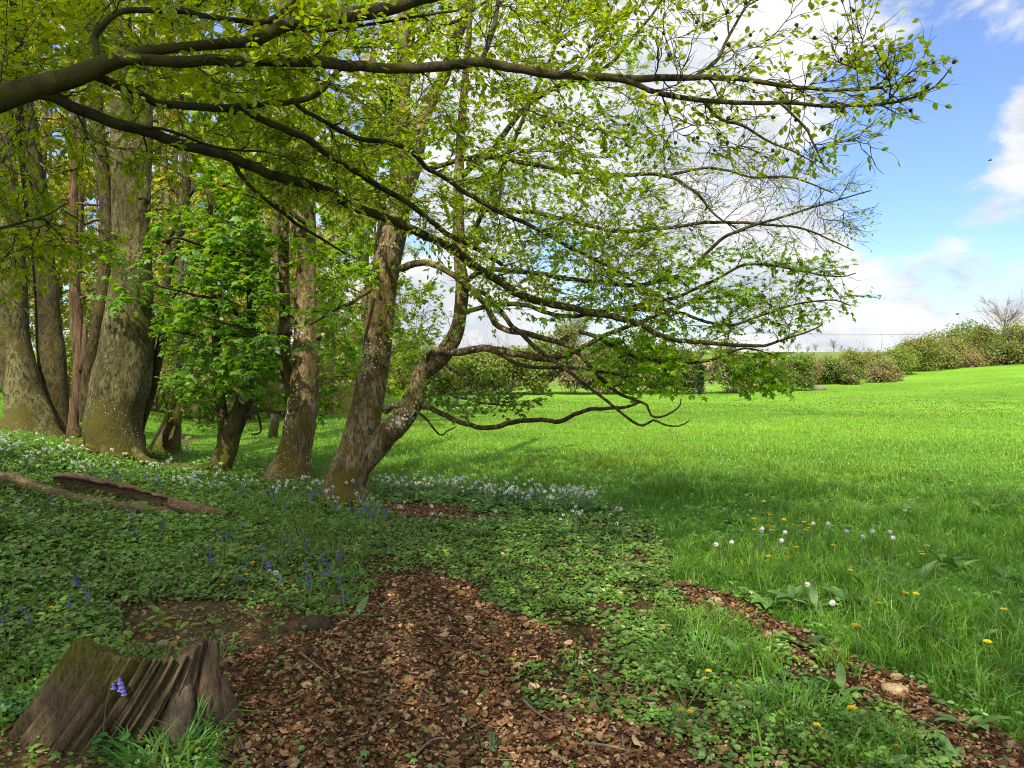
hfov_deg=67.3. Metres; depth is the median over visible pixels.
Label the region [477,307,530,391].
hedge shrub
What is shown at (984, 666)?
dock plant
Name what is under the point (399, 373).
hedge shrub
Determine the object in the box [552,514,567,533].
wild garlic
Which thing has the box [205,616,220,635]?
beech seedling
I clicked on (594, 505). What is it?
wild garlic
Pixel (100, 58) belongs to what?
overhanging beech
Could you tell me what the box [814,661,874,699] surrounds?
dock plant
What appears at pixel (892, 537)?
dandelion clock
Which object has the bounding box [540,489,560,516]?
wild garlic
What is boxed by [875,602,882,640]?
dandelion
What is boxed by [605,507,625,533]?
wild garlic
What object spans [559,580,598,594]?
dock plant
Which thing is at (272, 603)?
beech seedling
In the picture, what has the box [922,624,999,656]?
dock plant
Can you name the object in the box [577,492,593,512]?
wild garlic
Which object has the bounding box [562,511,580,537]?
wild garlic
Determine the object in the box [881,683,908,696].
stone
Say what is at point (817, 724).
dandelion
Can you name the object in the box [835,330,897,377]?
hedge shrub
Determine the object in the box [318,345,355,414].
undergrowth bush
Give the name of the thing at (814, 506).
dock plant
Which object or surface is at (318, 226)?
woodland tree
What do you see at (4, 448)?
wild garlic
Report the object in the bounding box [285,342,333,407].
undergrowth bush
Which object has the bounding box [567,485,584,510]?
wild garlic
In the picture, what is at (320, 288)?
woodland tree
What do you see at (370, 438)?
leaning sycamore
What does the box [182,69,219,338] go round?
woodland tree
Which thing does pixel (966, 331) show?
hedge shrub
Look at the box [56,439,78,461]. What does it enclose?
wild garlic
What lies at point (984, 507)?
dock plant
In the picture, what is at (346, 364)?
hedge shrub
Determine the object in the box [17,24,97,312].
woodland tree
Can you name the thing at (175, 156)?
woodland tree
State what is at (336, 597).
stone
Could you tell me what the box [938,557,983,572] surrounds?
dock plant
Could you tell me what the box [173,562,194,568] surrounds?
beech seedling
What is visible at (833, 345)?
tree
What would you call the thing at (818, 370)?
hedge shrub
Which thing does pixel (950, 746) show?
dock plant
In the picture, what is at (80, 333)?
dead stem
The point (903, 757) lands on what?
dock plant
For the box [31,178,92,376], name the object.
woodland tree
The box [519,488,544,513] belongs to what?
wild garlic
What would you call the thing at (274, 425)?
woodland tree
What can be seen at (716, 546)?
dandelion clock
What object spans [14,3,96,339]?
woodland tree
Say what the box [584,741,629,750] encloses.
fallen stick
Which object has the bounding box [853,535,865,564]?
dandelion clock
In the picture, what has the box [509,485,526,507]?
wild garlic
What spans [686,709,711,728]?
celandine
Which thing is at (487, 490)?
wild garlic
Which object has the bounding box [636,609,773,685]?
grass tuft
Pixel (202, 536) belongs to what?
beech seedling
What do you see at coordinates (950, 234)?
sky
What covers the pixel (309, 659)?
fallen stick
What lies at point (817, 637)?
dock plant
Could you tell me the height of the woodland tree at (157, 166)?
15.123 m
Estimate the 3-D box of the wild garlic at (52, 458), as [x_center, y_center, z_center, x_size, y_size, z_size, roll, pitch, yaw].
[-5.272,0.870,8.758,0.208,0.264,0.258,-2,6,22]
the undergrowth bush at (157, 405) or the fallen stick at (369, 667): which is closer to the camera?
the fallen stick at (369, 667)
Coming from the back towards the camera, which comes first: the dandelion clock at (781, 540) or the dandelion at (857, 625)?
the dandelion clock at (781, 540)
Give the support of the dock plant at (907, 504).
on the ground at (990, 375)
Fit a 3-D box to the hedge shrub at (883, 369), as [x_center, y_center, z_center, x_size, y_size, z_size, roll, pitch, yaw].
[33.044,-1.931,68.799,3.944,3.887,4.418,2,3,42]
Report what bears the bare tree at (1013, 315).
on the ground at (990, 375)
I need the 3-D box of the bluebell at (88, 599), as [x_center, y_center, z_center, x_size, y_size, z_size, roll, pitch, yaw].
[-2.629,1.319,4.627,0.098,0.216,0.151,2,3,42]
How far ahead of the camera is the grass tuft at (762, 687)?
3.44 m
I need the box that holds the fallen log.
[0,472,229,517]
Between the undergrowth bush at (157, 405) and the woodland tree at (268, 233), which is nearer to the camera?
the undergrowth bush at (157, 405)
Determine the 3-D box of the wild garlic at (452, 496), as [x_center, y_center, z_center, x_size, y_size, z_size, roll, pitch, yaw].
[-0.665,1.167,8.218,0.310,0.270,0.158,0,2,13]
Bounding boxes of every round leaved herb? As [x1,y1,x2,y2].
[0,686,37,726]
[90,727,142,760]
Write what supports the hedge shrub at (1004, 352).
on the ground at (990, 375)
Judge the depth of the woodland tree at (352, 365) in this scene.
37.11 m
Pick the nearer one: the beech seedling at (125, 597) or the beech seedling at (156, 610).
the beech seedling at (156, 610)
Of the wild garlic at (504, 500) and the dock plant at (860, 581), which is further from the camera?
the wild garlic at (504, 500)
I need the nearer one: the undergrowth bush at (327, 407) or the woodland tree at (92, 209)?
the undergrowth bush at (327, 407)
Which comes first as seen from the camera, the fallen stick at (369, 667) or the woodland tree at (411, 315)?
the fallen stick at (369, 667)
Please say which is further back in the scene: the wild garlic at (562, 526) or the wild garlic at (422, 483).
the wild garlic at (422, 483)
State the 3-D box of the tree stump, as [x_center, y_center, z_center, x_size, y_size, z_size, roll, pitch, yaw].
[-1.676,1.298,3.303,1.043,0.498,0.529,0,2,0]
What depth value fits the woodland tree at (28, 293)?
20.98 m
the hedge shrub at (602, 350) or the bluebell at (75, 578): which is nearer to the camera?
the bluebell at (75, 578)
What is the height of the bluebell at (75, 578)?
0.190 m
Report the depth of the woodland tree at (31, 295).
23.13 m
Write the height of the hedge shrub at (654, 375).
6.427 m
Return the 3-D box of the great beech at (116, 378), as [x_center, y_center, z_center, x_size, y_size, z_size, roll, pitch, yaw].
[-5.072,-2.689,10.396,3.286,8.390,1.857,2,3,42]
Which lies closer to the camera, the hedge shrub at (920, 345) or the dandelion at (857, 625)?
the dandelion at (857, 625)
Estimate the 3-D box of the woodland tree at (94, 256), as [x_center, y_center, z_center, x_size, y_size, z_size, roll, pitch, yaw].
[-13.983,-6.723,23.152,3.578,14.234,4.499,0,2,-8]
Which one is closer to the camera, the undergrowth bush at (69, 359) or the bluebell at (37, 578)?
the bluebell at (37, 578)
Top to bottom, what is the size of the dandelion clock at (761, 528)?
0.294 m
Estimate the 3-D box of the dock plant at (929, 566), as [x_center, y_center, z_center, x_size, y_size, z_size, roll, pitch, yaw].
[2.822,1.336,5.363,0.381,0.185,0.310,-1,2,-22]
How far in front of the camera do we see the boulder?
61.45 m
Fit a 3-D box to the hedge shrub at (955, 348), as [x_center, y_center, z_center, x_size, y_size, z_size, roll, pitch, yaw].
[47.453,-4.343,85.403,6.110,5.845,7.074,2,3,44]
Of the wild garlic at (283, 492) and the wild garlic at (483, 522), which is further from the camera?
the wild garlic at (283, 492)
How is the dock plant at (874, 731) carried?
on the ground at (990, 375)
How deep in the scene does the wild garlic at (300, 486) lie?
8.62 m
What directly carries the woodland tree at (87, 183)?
on the ground at (990, 375)
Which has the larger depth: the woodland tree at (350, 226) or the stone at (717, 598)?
the woodland tree at (350, 226)
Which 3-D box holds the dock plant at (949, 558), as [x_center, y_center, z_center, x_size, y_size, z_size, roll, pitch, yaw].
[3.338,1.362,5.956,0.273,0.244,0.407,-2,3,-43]
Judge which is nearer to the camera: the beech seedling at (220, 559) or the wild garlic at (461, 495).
the beech seedling at (220, 559)
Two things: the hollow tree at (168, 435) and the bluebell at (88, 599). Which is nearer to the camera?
the bluebell at (88, 599)
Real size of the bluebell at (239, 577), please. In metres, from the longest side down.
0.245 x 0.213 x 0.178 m
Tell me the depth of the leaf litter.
3.67 m
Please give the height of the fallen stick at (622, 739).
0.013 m
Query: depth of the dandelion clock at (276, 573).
4.76 m
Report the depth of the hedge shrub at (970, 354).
86.14 m
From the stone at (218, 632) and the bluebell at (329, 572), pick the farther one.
the bluebell at (329, 572)
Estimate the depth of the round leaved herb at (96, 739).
3.04 m
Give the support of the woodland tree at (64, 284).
on the ground at (990, 375)
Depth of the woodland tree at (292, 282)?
34.82 m
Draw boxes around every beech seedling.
[93,548,108,560]
[121,594,131,608]
[147,607,174,637]
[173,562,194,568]
[179,620,202,635]
[196,533,211,547]
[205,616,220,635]
[212,560,231,590]
[213,549,233,569]
[269,601,276,611]
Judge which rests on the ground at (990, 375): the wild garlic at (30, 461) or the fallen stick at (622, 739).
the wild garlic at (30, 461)
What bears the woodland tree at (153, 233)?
on the ground at (990, 375)
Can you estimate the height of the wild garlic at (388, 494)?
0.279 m
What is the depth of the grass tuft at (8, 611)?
4.66 m
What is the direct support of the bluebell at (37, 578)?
on the ground at (990, 375)
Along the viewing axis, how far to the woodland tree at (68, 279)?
33.12 m
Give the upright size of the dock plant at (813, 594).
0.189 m
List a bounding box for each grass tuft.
[0,575,50,621]
[68,689,257,767]
[452,725,515,766]
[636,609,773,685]
[704,653,885,756]
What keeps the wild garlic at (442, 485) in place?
on the ground at (990, 375)
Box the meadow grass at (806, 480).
[0,378,1023,767]
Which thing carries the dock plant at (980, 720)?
on the ground at (990, 375)
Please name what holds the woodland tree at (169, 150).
on the ground at (990, 375)
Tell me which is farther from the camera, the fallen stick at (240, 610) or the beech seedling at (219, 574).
the beech seedling at (219, 574)
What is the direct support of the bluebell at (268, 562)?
on the ground at (990, 375)
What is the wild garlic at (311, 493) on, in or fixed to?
on the ground at (990, 375)
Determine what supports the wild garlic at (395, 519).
on the ground at (990, 375)
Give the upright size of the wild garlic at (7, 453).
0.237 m
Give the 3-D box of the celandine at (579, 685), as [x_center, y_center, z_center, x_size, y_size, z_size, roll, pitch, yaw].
[0.307,1.438,3.656,0.107,0.103,0.095,1,2,15]
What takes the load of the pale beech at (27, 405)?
on the ground at (990, 375)
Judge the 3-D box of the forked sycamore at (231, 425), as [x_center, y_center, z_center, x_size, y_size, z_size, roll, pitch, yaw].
[-3.307,-1.304,9.944,2.585,5.972,2.722,-1,2,-20]
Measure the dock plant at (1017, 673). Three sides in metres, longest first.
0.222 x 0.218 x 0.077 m
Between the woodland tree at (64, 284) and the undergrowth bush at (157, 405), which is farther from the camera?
the woodland tree at (64, 284)
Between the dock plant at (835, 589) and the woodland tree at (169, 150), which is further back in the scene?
the woodland tree at (169, 150)
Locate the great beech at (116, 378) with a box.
[62,0,183,467]
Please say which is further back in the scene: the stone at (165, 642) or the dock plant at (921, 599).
the dock plant at (921, 599)
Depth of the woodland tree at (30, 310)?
34.49 m
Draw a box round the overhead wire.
[705,331,997,334]
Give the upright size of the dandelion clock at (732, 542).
0.295 m
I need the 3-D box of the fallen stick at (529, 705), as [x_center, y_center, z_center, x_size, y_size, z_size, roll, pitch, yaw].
[0.108,1.447,3.405,0.025,0.013,0.256,-1,2,-29]
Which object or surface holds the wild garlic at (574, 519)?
on the ground at (990, 375)
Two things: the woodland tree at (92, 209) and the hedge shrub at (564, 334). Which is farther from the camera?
the hedge shrub at (564, 334)
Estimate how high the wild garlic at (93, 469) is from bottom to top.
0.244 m
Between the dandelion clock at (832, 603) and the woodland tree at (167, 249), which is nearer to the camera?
the dandelion clock at (832, 603)
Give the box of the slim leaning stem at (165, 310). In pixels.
[136,89,345,445]
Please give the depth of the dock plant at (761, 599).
4.89 m
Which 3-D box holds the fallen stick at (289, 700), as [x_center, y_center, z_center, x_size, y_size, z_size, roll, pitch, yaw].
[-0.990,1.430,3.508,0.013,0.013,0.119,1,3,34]
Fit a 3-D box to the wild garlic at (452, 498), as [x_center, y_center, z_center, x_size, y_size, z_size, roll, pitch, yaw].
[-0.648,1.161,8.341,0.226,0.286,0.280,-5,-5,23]
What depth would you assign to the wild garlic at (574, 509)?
7.64 m
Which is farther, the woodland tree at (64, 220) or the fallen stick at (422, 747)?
the woodland tree at (64, 220)
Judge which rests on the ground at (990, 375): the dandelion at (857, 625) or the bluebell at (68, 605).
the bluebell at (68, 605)
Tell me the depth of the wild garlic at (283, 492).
8.35 m
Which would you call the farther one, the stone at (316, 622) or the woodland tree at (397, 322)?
the woodland tree at (397, 322)
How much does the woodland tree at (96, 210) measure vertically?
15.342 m
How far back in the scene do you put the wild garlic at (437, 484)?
8.73 m
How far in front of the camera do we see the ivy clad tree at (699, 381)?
57.81 m
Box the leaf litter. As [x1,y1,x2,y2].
[0,450,1023,767]
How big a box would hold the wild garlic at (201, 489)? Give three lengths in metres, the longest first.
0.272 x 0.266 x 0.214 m
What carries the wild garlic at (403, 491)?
on the ground at (990, 375)
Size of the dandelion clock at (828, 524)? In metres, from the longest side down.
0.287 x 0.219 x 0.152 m
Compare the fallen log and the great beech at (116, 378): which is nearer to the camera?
the fallen log
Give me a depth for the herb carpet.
5.34 m
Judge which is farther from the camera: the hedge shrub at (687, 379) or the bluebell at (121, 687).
the hedge shrub at (687, 379)
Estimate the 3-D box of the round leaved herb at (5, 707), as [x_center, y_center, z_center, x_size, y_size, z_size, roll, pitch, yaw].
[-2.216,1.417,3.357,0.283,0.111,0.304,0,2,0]
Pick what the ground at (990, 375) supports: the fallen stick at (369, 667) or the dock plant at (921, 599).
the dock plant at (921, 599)
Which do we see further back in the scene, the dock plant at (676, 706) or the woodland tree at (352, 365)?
the woodland tree at (352, 365)
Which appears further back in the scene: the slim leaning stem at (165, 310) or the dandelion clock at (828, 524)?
the slim leaning stem at (165, 310)
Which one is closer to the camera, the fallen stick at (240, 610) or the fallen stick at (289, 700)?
the fallen stick at (289, 700)
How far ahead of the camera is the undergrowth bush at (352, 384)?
32.81 m
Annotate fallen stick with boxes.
[237,608,259,629]
[237,736,253,751]
[284,692,304,703]
[299,651,332,677]
[365,662,400,668]
[412,737,446,756]
[436,615,457,632]
[522,698,553,722]
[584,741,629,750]
[621,734,629,753]
[924,722,944,734]
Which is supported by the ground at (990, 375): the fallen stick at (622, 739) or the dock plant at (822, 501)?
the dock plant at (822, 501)
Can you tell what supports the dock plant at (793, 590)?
on the ground at (990, 375)
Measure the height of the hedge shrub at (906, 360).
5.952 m
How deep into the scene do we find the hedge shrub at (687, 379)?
58.84 m
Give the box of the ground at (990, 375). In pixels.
[0,351,1023,767]
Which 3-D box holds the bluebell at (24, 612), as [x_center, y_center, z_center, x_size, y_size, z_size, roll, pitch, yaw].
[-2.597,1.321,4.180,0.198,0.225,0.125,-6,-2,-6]
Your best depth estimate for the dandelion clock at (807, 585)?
4.63 m
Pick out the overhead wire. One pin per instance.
(906, 334)
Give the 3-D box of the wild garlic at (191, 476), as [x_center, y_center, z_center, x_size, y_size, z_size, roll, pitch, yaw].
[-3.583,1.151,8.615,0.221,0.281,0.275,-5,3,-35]
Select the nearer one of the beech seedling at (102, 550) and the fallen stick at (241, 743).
the fallen stick at (241, 743)
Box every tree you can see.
[8,0,163,323]
[14,0,242,355]
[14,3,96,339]
[14,44,90,357]
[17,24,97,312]
[17,106,89,347]
[19,65,69,257]
[24,11,109,342]
[27,272,35,338]
[28,63,67,350]
[29,109,92,330]
[31,1,227,405]
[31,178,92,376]
[61,98,156,321]
[65,90,109,343]
[82,11,226,374]
[84,197,98,320]
[85,140,192,349]
[86,34,203,363]
[104,0,277,420]
[105,32,225,380]
[148,109,212,454]
[151,0,378,437]
[152,110,175,315]
[153,0,292,363]
[159,27,323,352]
[162,0,351,419]
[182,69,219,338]
[184,11,292,394]
[219,8,369,342]
[230,0,444,411]
[234,53,293,363]
[244,145,336,348]
[273,132,353,358]
[291,173,360,388]
[292,217,357,390]
[326,153,428,403]
[327,0,445,348]
[339,84,411,382]
[545,310,595,364]
[681,316,724,393]
[829,339,837,351]
[972,285,1023,333]
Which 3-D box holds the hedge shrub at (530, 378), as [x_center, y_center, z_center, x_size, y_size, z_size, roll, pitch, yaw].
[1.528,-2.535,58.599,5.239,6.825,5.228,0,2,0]
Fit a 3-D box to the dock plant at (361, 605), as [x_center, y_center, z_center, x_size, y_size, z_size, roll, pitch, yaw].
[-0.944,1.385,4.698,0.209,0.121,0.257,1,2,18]
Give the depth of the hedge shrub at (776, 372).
58.57 m
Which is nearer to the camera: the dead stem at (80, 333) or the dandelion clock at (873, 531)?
the dandelion clock at (873, 531)
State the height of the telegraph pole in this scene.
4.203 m
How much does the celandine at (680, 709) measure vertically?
0.090 m
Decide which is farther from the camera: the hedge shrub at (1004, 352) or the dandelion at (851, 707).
the hedge shrub at (1004, 352)
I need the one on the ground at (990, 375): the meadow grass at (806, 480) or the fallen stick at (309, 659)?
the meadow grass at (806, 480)
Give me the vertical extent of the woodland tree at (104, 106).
12.663 m
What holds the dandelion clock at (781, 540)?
on the ground at (990, 375)
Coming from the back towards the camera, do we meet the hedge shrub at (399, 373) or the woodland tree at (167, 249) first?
the hedge shrub at (399, 373)
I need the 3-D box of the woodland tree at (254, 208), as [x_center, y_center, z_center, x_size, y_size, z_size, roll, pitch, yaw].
[-9.710,-6.488,28.909,5.765,15.418,5.079,1,2,20]
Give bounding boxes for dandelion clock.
[263,570,289,614]
[703,542,721,582]
[719,540,745,578]
[759,527,767,561]
[774,530,792,567]
[779,538,791,576]
[795,582,827,621]
[821,600,852,648]
[824,522,830,554]
[844,529,858,558]
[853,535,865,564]
[859,529,874,563]
[879,535,896,568]
[885,530,906,566]
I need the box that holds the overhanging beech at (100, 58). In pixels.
[0,0,958,370]
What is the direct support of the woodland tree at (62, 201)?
on the ground at (990, 375)
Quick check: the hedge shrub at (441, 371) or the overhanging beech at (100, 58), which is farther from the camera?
the hedge shrub at (441, 371)
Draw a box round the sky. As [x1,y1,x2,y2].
[26,0,1023,351]
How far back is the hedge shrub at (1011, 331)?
89.40 m
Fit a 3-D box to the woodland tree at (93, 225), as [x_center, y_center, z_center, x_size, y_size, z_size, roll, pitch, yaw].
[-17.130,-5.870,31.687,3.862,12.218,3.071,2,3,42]
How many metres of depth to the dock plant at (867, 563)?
5.67 m
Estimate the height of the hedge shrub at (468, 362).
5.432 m
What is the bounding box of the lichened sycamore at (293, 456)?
[198,0,349,486]
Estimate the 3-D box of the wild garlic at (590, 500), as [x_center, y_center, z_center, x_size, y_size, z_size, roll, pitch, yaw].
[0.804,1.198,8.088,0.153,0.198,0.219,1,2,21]
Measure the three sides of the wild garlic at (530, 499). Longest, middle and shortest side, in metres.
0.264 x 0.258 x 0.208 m
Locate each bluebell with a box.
[18,607,51,644]
[28,571,44,597]
[55,597,75,641]
[69,678,126,763]
[72,576,83,595]
[83,583,89,616]
[218,564,247,596]
[262,559,275,586]
[316,558,330,590]
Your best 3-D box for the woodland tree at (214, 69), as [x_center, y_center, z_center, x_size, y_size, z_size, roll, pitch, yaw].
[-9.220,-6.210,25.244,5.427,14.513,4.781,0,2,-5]
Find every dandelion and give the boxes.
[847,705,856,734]
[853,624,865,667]
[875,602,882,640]
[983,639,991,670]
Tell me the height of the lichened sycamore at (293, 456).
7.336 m
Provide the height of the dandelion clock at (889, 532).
0.292 m
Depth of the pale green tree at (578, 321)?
77.49 m
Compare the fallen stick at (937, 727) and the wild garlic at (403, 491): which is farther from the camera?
the wild garlic at (403, 491)
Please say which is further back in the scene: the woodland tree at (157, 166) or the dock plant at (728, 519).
the woodland tree at (157, 166)
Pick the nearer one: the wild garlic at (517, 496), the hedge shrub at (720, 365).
the wild garlic at (517, 496)
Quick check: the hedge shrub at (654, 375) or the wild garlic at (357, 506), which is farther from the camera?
the hedge shrub at (654, 375)
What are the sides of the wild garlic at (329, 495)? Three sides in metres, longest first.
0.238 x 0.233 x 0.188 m
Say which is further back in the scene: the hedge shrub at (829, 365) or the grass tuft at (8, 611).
the hedge shrub at (829, 365)
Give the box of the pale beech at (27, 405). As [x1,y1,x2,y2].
[0,0,65,437]
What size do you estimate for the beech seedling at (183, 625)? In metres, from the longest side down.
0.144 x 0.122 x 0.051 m
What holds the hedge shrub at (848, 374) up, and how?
on the ground at (990, 375)
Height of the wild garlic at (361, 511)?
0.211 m
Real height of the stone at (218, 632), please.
0.041 m
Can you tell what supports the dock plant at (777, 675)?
on the ground at (990, 375)
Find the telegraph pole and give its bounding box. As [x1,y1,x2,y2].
[1018,330,1023,358]
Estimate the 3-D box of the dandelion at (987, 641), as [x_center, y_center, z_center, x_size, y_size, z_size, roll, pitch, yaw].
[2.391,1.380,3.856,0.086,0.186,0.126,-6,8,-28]
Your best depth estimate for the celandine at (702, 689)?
3.62 m
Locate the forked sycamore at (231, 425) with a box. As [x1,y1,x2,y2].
[149,66,350,475]
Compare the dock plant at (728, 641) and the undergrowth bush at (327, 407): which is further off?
the undergrowth bush at (327, 407)
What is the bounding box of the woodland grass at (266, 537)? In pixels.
[0,439,999,767]
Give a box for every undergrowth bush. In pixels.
[30,329,72,396]
[151,357,187,411]
[164,349,255,422]
[260,376,286,417]
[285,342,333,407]
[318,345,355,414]
[337,363,393,406]
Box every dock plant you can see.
[331,595,373,620]
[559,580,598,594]
[658,701,707,742]
[718,636,761,665]
[723,516,750,523]
[742,589,792,609]
[758,654,794,679]
[765,584,810,601]
[773,635,827,648]
[792,581,840,615]
[799,502,826,512]
[805,499,831,507]
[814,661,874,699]
[817,585,867,604]
[832,708,877,729]
[842,576,888,589]
[845,717,897,742]
[853,750,909,767]
[856,557,898,577]
[881,560,938,586]
[889,503,923,512]
[901,588,944,607]
[915,732,993,764]
[916,545,972,562]
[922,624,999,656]
[932,713,1013,731]
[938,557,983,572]
[945,662,997,676]
[963,669,1023,681]
[969,500,1003,513]
[988,565,1020,583]
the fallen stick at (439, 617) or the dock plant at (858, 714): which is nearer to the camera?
the dock plant at (858, 714)
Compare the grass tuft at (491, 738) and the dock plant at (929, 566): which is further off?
the dock plant at (929, 566)
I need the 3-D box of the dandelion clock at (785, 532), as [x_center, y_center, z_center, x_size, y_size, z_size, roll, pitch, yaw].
[2.066,1.250,5.774,0.162,0.294,0.204,2,3,42]
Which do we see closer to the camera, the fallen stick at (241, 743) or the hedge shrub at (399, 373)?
the fallen stick at (241, 743)
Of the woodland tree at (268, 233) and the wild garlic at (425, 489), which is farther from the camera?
the woodland tree at (268, 233)
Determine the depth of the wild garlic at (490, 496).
8.09 m
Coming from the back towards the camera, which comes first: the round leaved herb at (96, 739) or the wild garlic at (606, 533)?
the wild garlic at (606, 533)
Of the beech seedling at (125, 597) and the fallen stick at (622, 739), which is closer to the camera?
the fallen stick at (622, 739)
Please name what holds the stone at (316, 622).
on the ground at (990, 375)
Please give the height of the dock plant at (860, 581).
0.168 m
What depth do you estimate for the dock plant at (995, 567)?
5.53 m
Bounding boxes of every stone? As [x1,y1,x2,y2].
[155,639,168,647]
[214,629,221,634]
[298,615,331,632]
[325,594,346,607]
[709,597,721,604]
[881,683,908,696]
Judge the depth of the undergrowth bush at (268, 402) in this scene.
22.47 m
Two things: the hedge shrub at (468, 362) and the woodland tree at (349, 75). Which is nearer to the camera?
the woodland tree at (349, 75)
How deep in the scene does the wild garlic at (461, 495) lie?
8.42 m
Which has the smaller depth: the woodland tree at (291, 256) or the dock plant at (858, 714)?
the dock plant at (858, 714)
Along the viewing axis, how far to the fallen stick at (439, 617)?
4.53 m
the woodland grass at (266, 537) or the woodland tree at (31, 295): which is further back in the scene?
the woodland tree at (31, 295)
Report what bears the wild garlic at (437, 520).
on the ground at (990, 375)
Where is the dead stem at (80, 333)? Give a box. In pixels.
[39,98,109,438]
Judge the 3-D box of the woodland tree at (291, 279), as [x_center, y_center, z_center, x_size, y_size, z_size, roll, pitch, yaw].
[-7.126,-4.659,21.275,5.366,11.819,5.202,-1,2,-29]
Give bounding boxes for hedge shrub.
[323,320,359,396]
[388,322,439,392]
[409,340,467,394]
[447,331,497,394]
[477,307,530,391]
[506,320,557,394]
[539,319,601,393]
[571,326,631,394]
[614,328,668,393]
[652,315,706,392]
[703,327,769,393]
[741,337,790,389]
[773,340,819,390]
[795,353,822,386]
[802,341,843,384]
[828,353,867,384]
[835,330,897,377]
[863,343,906,382]
[878,326,923,374]
[893,323,951,371]
[916,318,974,368]
[930,312,993,357]
[944,338,998,367]
[962,311,1023,365]
[984,315,1023,364]
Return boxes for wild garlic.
[0,437,14,458]
[0,444,17,461]
[24,457,41,473]
[42,448,65,470]
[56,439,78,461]
[85,460,101,476]
[187,475,205,495]
[199,480,211,501]
[271,480,289,498]
[289,475,306,498]
[304,481,313,503]
[326,485,339,507]
[340,492,369,517]
[353,499,373,514]
[380,476,399,497]
[393,501,412,521]
[398,479,410,499]
[410,471,431,490]
[413,478,431,498]
[425,512,442,528]
[428,474,444,494]
[433,475,445,498]
[438,478,455,500]
[438,480,463,505]
[446,480,469,500]
[474,515,493,533]
[480,476,495,499]
[480,484,501,504]
[490,483,511,503]
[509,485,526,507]
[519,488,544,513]
[523,489,538,510]
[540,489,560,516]
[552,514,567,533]
[562,505,585,529]
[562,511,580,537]
[565,501,582,514]
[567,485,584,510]
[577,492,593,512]
[583,490,596,504]
[587,511,610,531]
[590,513,620,541]
[592,494,606,513]
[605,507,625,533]
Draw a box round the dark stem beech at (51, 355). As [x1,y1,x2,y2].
[9,0,68,433]
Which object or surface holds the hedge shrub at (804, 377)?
on the ground at (990, 375)
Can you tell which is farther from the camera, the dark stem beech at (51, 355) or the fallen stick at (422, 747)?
the dark stem beech at (51, 355)
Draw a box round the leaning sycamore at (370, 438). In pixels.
[284,0,884,504]
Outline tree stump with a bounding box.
[3,638,242,757]
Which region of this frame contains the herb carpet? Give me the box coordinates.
[0,429,1023,767]
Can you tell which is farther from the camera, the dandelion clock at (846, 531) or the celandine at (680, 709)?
the dandelion clock at (846, 531)
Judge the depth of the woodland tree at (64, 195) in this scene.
16.69 m
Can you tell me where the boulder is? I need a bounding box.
[812,385,825,389]
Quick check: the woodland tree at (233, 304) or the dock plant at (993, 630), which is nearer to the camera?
the dock plant at (993, 630)
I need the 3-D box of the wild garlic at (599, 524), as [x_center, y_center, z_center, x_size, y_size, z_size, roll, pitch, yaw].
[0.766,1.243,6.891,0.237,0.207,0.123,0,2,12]
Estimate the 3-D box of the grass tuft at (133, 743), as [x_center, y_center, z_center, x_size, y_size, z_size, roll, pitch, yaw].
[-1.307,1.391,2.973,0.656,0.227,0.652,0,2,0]
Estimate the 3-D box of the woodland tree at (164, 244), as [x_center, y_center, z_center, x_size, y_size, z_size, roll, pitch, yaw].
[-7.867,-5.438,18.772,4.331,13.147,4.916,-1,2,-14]
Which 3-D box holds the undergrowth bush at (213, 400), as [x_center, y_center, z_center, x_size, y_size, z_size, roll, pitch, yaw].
[-7.942,-0.222,19.410,2.485,2.489,2.751,0,2,0]
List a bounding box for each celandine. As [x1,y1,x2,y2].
[565,676,587,693]
[660,708,684,727]
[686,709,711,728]
[687,677,707,702]
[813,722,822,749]

